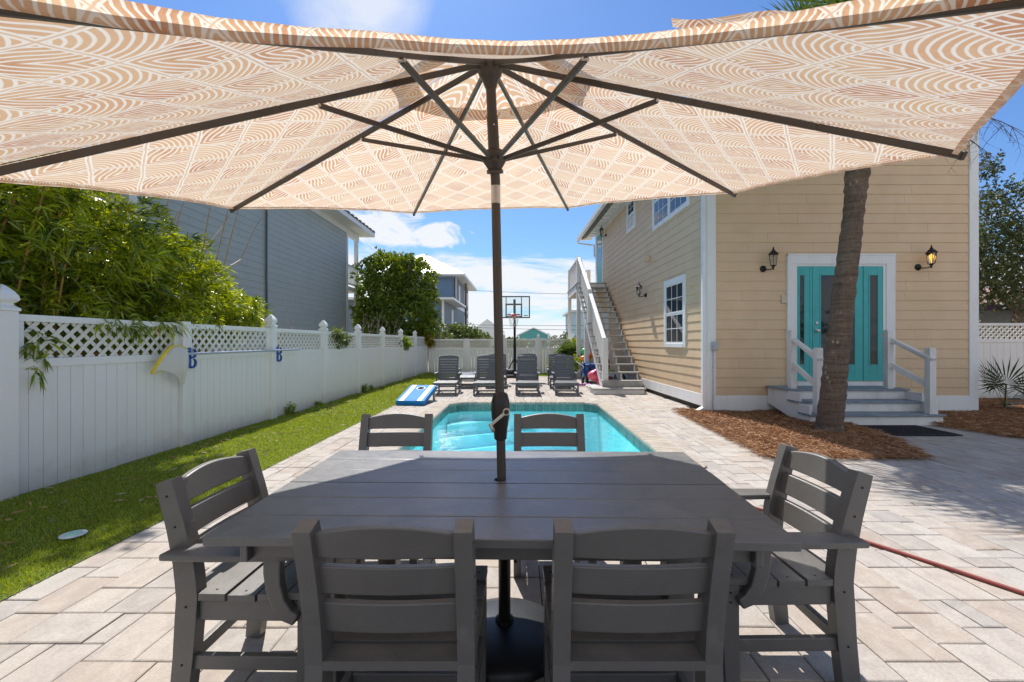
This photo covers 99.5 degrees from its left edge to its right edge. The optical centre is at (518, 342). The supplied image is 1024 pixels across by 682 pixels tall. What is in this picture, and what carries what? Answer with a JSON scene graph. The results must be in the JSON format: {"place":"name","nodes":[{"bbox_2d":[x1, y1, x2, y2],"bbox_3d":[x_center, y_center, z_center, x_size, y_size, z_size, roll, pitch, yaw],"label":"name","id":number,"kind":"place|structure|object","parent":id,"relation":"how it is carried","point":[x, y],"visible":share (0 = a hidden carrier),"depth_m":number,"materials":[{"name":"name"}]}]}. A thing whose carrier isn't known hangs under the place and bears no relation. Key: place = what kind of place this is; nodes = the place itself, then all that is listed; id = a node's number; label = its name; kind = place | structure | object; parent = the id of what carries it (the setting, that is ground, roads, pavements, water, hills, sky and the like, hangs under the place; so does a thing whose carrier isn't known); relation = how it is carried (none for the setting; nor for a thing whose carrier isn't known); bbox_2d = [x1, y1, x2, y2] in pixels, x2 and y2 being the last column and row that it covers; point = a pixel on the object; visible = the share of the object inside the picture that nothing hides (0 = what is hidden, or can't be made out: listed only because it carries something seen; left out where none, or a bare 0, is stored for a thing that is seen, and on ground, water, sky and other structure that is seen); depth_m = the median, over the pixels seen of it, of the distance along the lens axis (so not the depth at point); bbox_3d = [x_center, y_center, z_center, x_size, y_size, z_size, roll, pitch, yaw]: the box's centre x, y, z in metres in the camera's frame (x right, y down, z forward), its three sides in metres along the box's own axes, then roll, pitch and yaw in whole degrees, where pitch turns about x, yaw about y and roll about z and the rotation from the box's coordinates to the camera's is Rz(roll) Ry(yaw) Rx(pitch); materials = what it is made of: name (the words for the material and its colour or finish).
{"place":"outdoors","nodes":[
{"label":"outdoors","id":0,"kind":"place"},
{"bbox_2d":[0,147,273,394],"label":"bamboo clump","id":1,"kind":"object","parent":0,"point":[44,270],"visible":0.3,"depth_m":4.86,"materials":[{"name":"green plant"}]},
{"bbox_2d":[5,143,374,356],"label":"blue house","id":2,"kind":"structure","parent":0,"point":[292,265],"depth_m":13.04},
{"bbox_2d":[0,284,427,501],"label":"side fence","id":3,"kind":"object","parent":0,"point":[90,412],"visible":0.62,"depth_m":4.70,"materials":[{"name":"plastic"}]},
{"bbox_2d":[150,345,188,385],"bbox_3d":[-3.926,0.268,4.932,0.099,0.483,0.521,0,0,0],"label":"leaf net","id":4,"kind":"object","parent":3,"relation":"hanging from","point":[174,359],"visible":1,"depth_m":4.95,"materials":[{"name":"white fabric"}]},
{"bbox_2d":[188,348,196,367],"bbox_3d":[-3.990,0.186,5.300,0.030,0.253,0.120,0,0,0],"label":"pool hook","id":5,"kind":"object","parent":3,"relation":"attached to","point":[192,357],"visible":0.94,"depth_m":5.28,"materials":[{"name":"blue plastic"}]},
{"bbox_2d":[188,349,299,354],"bbox_3d":[-3.946,0.128,6.450,0.031,0.047,2.600,0,0,1],"label":"telescopic pole","id":6,"kind":"object","parent":5,"relation":"on","point":[218,352],"visible":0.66,"depth_m":6.07,"materials":[{"name":"metal"}]},
{"bbox_2d":[277,346,281,361],"bbox_3d":[-3.959,0.186,7.170,0.030,0.253,0.120,0,0,0],"label":"pool hook","id":7,"kind":"object","parent":3,"relation":"attached to","point":[278,353],"visible":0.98,"depth_m":7.15,"materials":[{"name":"blue plastic"}]},
{"bbox_2d":[328,326,353,348],"bbox_3d":[-3.990,-0.093,9.695,0.434,0.559,1.101,0,0,0],"label":"fence vine","id":8,"kind":"object","parent":3,"relation":"attached to","point":[338,335],"visible":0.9,"depth_m":9.52,"materials":[{"name":"green plant"}]},
{"bbox_2d":[399,335,413,350],"bbox_3d":[-3.857,0.020,14.795,0.416,0.596,1.501,0,0,0],"label":"lattice vine","id":9,"kind":"object","parent":3,"relation":"hanging from","point":[407,343],"visible":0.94,"depth_m":14.74,"materials":[{"name":"green plant"}]},
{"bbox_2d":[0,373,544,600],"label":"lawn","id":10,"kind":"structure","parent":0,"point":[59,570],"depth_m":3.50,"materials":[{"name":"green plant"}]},
{"bbox_2d":[58,529,87,539],"bbox_3d":[-2.950,1.267,2.870,0.140,0.015,0.140,0,0,0],"label":"drain lid","id":11,"kind":"object","parent":10,"relation":"on","point":[72,534],"visible":1,"depth_m":2.86,"materials":[{"name":"plastic"}]},
{"bbox_2d":[1,378,426,569],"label":"fallen leaves","id":12,"kind":"object","parent":10,"relation":"on","point":[18,511],"visible":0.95,"depth_m":4.22,"materials":[{"name":"brown plant"}]},
{"bbox_2d":[284,401,295,414],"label":"weed","id":13,"kind":"object","parent":10,"relation":"on","point":[288,409],"visible":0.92,"depth_m":7.47,"materials":[{"name":"green plant"}]},
{"bbox_2d":[361,383,367,392],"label":"weed","id":14,"kind":"object","parent":10,"relation":"on","point":[363,388],"visible":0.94,"depth_m":10.88,"materials":[{"name":"green plant"}]},
{"bbox_2d":[547,337,581,372],"bbox_3d":[2.110,0.568,16.767,1.615,1.634,2.254,0,0,-25],"label":"green bush","id":15,"kind":"object","parent":10,"relation":"on","point":[573,340],"visible":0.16,"depth_m":15.85,"materials":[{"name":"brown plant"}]},
{"bbox_2d":[551,341,591,371],"bbox_3d":[1.999,0.579,16.971,1.840,1.481,2.032,0,0,0],"label":"bush","id":16,"kind":"object","parent":10,"relation":"on","point":[566,348],"visible":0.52,"depth_m":16.76,"materials":[{"name":"green plant"}]},
{"bbox_2d":[348,254,476,347],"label":"slate house","id":17,"kind":"structure","parent":0,"point":[450,286],"depth_m":47.70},
{"bbox_2d":[458,286,459,300],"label":"window","id":18,"kind":"structure","parent":17,"relation":"in","point":[458,286],"depth_m":50.24,"materials":[{"name":"white glass"}]},
{"bbox_2d":[472,319,504,347],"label":"white house","id":19,"kind":"structure","parent":0,"point":[487,325],"depth_m":90.98,"materials":[{"name":"wood"}]},
{"bbox_2d":[0,376,1023,681],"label":"patio","id":20,"kind":"structure","parent":0,"point":[106,614],"depth_m":2.31,"materials":[{"name":"stone"}]},
{"bbox_2d":[155,448,363,681],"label":"armchair","id":21,"kind":"object","parent":20,"relation":"on","point":[255,593],"visible":0.61,"depth_m":1.50,"materials":[{"name":"grey plastic"}]},
{"bbox_2d":[291,519,487,681],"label":"dining chair","id":22,"kind":"object","parent":20,"relation":"on","point":[406,623],"visible":1,"depth_m":1.18,"materials":[{"name":"grey plastic"}]},
{"bbox_2d":[358,413,432,563],"bbox_3d":[-0.802,0.888,2.655,0.467,0.830,0.559,0,0,-2],"label":"dining chair","id":23,"kind":"object","parent":20,"relation":"on","point":[367,439],"visible":0.25,"depth_m":2.87,"materials":[{"name":"grey plastic"}]},
{"bbox_2d":[396,385,436,404],"bbox_3d":[-2.215,1.135,9.456,0.600,0.330,1.015,0,0,4],"label":"cornhole board","id":24,"kind":"object","parent":20,"relation":"on","point":[416,394],"visible":1,"depth_m":9.32,"materials":[{"name":"blue wood"}]},
{"bbox_2d":[433,355,461,395],"bbox_3d":[-1.864,0.816,11.334,0.680,0.968,1.470,0,0,-4],"label":"lounger","id":25,"kind":"object","parent":20,"relation":"on","point":[444,372],"visible":0.96,"depth_m":11.52,"materials":[{"name":"grey plastic"}]},
{"bbox_2d":[455,368,478,387],"bbox_3d":[-1.520,1.044,13.059,0.680,0.512,1.558,0,0,0],"label":"side table","id":26,"kind":"object","parent":20,"relation":"on","point":[467,376],"visible":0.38,"depth_m":12.97,"materials":[{"name":"grey plastic"}]},
{"bbox_2d":[473,355,494,395],"bbox_3d":[-0.849,0.816,11.335,0.680,0.968,1.470,0,0,-1],"label":"lounger","id":27,"kind":"object","parent":20,"relation":"on","point":[479,373],"visible":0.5,"depth_m":11.51,"materials":[{"name":"grey plastic"}]},
{"bbox_2d":[202,450,800,681],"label":"dining table","id":28,"kind":"object","parent":20,"relation":"on","point":[524,504],"visible":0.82,"depth_m":1.63,"materials":[{"name":"grey plastic"}]},
{"bbox_2d":[486,560,543,681],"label":"umbrella base","id":29,"kind":"object","parent":20,"relation":"on","point":[515,639],"visible":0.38,"depth_m":1.79,"materials":[{"name":"black plastic"}]},
{"bbox_2d":[0,0,1023,481],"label":"patio umbrella","id":30,"kind":"object","parent":29,"relation":"in","point":[134,98],"visible":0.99,"depth_m":1.28,"materials":[{"name":"beige fabric"}]},
{"bbox_2d":[502,296,529,377],"bbox_3d":[-0.180,-0.185,15.982,1.160,2.970,1.935,0,0,0],"label":"basketball hoop","id":31,"kind":"object","parent":20,"relation":"on","point":[510,373],"visible":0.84,"depth_m":15.95,"materials":[{"name":"black metal"}]},
{"bbox_2d":[514,355,539,395],"bbox_3d":[0.220,0.816,11.335,0.680,0.968,1.470,0,0,1],"label":"lounger","id":32,"kind":"object","parent":20,"relation":"on","point":[519,373],"visible":1,"depth_m":11.51,"materials":[{"name":"grey plastic"}]},
{"bbox_2d":[371,400,706,467],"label":"swimming pool","id":33,"kind":"structure","parent":20,"relation":"in","point":[460,425],"depth_m":8.86,"materials":[{"name":"liquid"}]},
{"bbox_2d":[514,413,596,577],"bbox_3d":[0.200,0.888,2.655,0.467,0.830,0.559,0,0,0],"label":"dining chair","id":34,"kind":"object","parent":20,"relation":"on","point":[551,421],"visible":0.27,"depth_m":2.87,"materials":[{"name":"grey plastic"}]},
{"bbox_2d":[551,355,578,395],"bbox_3d":[1.205,0.816,11.335,0.680,0.968,1.470,0,0,2],"label":"lounger","id":35,"kind":"object","parent":20,"relation":"on","point":[570,372],"visible":1,"depth_m":11.51,"materials":[{"name":"grey plastic"}]},
{"bbox_2d":[576,361,595,382],"bbox_3d":[2.196,0.945,14.135,0.709,0.710,1.130,0,0,0],"label":"folding wagon","id":36,"kind":"object","parent":20,"relation":"on","point":[587,368],"visible":0.81,"depth_m":14.00,"materials":[{"name":"blue fabric"}]},
{"bbox_2d":[580,353,592,360],"bbox_3d":[2.430,0.485,15.280,0.621,0.291,0.268,0,0,-27],"label":"orange float","id":37,"kind":"object","parent":20,"relation":"on","point":[590,356],"visible":0.53,"depth_m":15.19,"materials":[{"name":"orange plastic"}]},
{"bbox_2d":[588,369,601,380],"bbox_3d":[2.359,0.976,13.104,0.456,0.371,0.648,0,0,32],"label":"pink float","id":38,"kind":"object","parent":20,"relation":"on","point":[592,376],"visible":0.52,"depth_m":12.88,"materials":[{"name":"pink plastic"}]},
{"bbox_2d":[567,256,645,393],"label":"side staircase","id":39,"kind":"structure","parent":20,"relation":"on","point":[581,286],"depth_m":13.57,"materials":[{"name":"paint"}]},
{"bbox_2d":[543,519,735,681],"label":"dining chair","id":40,"kind":"object","parent":20,"relation":"on","point":[616,623],"visible":1,"depth_m":1.18,"materials":[{"name":"grey plastic"}]},
{"bbox_2d":[577,98,978,410],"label":"tan house","id":41,"kind":"structure","parent":20,"relation":"on","point":[715,298],"depth_m":7.99,"materials":[{"name":"beige wood"}]},
{"bbox_2d":[596,230,602,282],"bbox_3d":[3.198,-3.315,17.130,0.038,2.170,1.170,0,0,-2],"label":"upper door","id":42,"kind":"structure","parent":41,"relation":"in","point":[599,240],"depth_m":17.14,"materials":[{"name":"teal paint"}]},
{"bbox_2d":[626,199,635,233],"bbox_3d":[3.326,-3.820,12.872,0.046,1.000,0.850,0,0,-2],"label":"window","id":43,"kind":"structure","parent":41,"relation":"in","point":[630,206],"depth_m":12.92,"materials":[{"name":"white glass"}]},
{"bbox_2d":[652,194,689,231],"bbox_3d":[3.419,-3.525,9.878,0.046,1.450,2.200,0,0,-2],"label":"window","id":44,"kind":"structure","parent":41,"relation":"in","point":[663,209],"depth_m":10.09,"materials":[{"name":"glass"}]},
{"bbox_2d":[664,274,685,347],"bbox_3d":[3.433,-0.665,9.569,0.056,1.530,1.200,0,0,-2],"label":"window","id":45,"kind":"structure","parent":41,"relation":"in","point":[674,288],"depth_m":9.50,"materials":[{"name":"white glass"}]},
{"bbox_2d":[786,254,895,386],"bbox_3d":[5.921,-0.317,7.952,1.978,2.634,0.096,0,0,0],"label":"front door","id":46,"kind":"structure","parent":41,"relation":"in","point":[809,283],"depth_m":7.97,"materials":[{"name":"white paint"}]},
{"bbox_2d":[695,443,872,681],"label":"armchair","id":47,"kind":"object","parent":20,"relation":"on","point":[802,581],"visible":0.66,"depth_m":1.59,"materials":[{"name":"grey plastic"}]},
{"bbox_2d":[671,406,936,460],"bbox_3d":[3.978,1.262,6.494,2.664,0.185,3.671,0,0,0],"label":"pine straw","id":48,"kind":"object","parent":20,"relation":"on","point":[765,426],"visible":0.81,"depth_m":5.79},
{"bbox_2d":[705,0,1023,433],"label":"sabal palm","id":49,"kind":"object","parent":48,"relation":"on","point":[831,408],"visible":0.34,"depth_m":6.09,"materials":[{"name":"brown plant"}]},
{"bbox_2d":[766,330,945,425],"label":"entry steps","id":50,"kind":"structure","parent":20,"relation":"on","point":[887,403],"depth_m":7.08,"materials":[{"name":"paint"}]},
{"bbox_2d":[754,506,1023,595],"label":"garden hose","id":51,"kind":"object","parent":20,"relation":"on","point":[979,578],"visible":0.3,"depth_m":2.47,"materials":[{"name":"red rubber"}]},
{"bbox_2d":[857,425,962,435],"bbox_3d":[5.705,1.288,6.380,0.930,0.016,0.720,0,0,0],"label":"doormat","id":52,"kind":"object","parent":20,"relation":"on","point":[908,430],"visible":0.91,"depth_m":6.33,"materials":[{"name":"black rubber"}]},
{"bbox_2d":[477,345,557,403],"bbox_3d":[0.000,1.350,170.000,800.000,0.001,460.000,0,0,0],"label":"ground","id":53,"kind":"structure","parent":0,"point":[508,358],"depth_m":45.75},
{"bbox_2d":[339,310,400,346],"bbox_3d":[-4.483,0.129,13.040,0.808,2.441,3.588,0,0,8],"label":"bare shrub","id":54,"kind":"object","parent":53,"relation":"on","point":[377,325],"visible":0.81,"depth_m":13.49,"materials":[{"name":"green plant"}]},
{"bbox_2d":[349,246,441,347],"bbox_3d":[-5.294,-1.408,18.740,3.916,5.560,4.051,0,0,-17],"label":"magnolia tree","id":55,"kind":"object","parent":53,"relation":"on","point":[401,274],"visible":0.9,"depth_m":18.03,"materials":[{"name":"green plant"}]},
{"bbox_2d":[429,314,456,347],"bbox_3d":[-3.943,-0.007,19.889,2.311,2.722,1.424,0,0,-34],"label":"flowering branch shrub","id":56,"kind":"object","parent":53,"relation":"on","point":[447,335],"visible":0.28,"depth_m":19.99,"materials":[{"name":"green plant"}]},
{"bbox_2d":[441,322,492,351],"bbox_3d":[-2.845,0.107,23.554,3.007,2.503,2.585,0,0,0],"label":"flowering myrtle","id":57,"kind":"object","parent":53,"relation":"on","point":[459,331],"visible":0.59,"depth_m":23.06,"materials":[{"name":"green plant"}]},
{"bbox_2d":[428,334,594,372],"bbox_3d":[0.818,0.500,18.200,9.207,1.760,0.142,0,0,0],"label":"back fence","id":58,"kind":"object","parent":53,"relation":"on","point":[466,354],"visible":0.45,"depth_m":18.19,"materials":[{"name":"plastic"}]},
{"bbox_2d":[421,333,436,347],"bbox_3d":[-3.757,-0.062,17.970,0.586,0.673,0.716,0,0,34],"label":"yellow vine","id":59,"kind":"object","parent":58,"relation":"hanging from","point":[429,341],"visible":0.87,"depth_m":17.87,"materials":[{"name":"green plant"}]},
{"bbox_2d":[489,336,533,352],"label":"distant tree","id":60,"kind":"object","parent":53,"relation":"on","point":[509,337],"visible":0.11,"depth_m":41.70,"materials":[{"name":"green plant"}]},
{"bbox_2d":[465,283,583,329],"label":"power lines","id":61,"kind":"object","parent":53,"relation":"on","point":[504,325],"visible":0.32,"depth_m":48.94,"materials":[{"name":"black metal"}]},
{"bbox_2d":[548,335,556,347],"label":"distant tree","id":62,"kind":"object","parent":53,"relation":"on","point":[551,337],"visible":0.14,"depth_m":95.01,"materials":[{"name":"green plant"}]},
{"bbox_2d":[553,331,567,346],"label":"distant tree","id":63,"kind":"object","parent":53,"relation":"on","point":[565,334],"visible":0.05,"depth_m":59.58,"materials":[{"name":"green plant"}]},
{"bbox_2d":[562,304,593,346],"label":"pale blue house","id":64,"kind":"structure","parent":53,"relation":"on","point":[573,320],"depth_m":55.00,"materials":[{"name":"wood"}]},
{"bbox_2d":[928,397,1023,437],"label":"pine straw","id":65,"kind":"object","parent":53,"relation":"on","point":[954,419],"visible":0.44,"depth_m":7.08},
{"bbox_2d":[979,323,1023,398],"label":"gate fence","id":66,"kind":"object","parent":53,"relation":"on","point":[1000,349],"visible":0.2,"depth_m":9.74,"materials":[{"name":"plastic"}]},
{"bbox_2d":[979,148,1023,338],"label":"oak tree","id":67,"kind":"object","parent":53,"relation":"on","point":[1000,288],"visible":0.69,"depth_m":12.75,"materials":[{"name":"green plant"}]},
{"bbox_2d":[517,327,549,347],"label":"teal house","id":68,"kind":"structure","parent":0,"point":[532,333],"depth_m":85.48,"materials":[{"name":"wood"}]},
{"bbox_2d":[126,0,1023,343],"label":"sky","id":69,"kind":"structure","parent":0,"point":[539,246],"materials":[{"name":"blue"}]},
{"bbox_2d":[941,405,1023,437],"bbox_3d":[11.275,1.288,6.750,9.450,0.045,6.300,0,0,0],"label":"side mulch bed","id":70,"kind":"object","parent":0,"point":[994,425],"visible":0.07,"depth_m":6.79,"materials":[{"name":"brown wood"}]},
{"bbox_2d":[979,356,1023,407],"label":"palmetto","id":71,"kind":"object","parent":70,"relation":"on","point":[992,375],"visible":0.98,"depth_m":7.92,"materials":[{"name":"green plant"}]},
{"bbox_2d":[979,288,1023,338],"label":"gray shed","id":72,"kind":"structure","parent":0,"point":[989,315],"depth_m":14.00,"materials":[{"name":"grey"}]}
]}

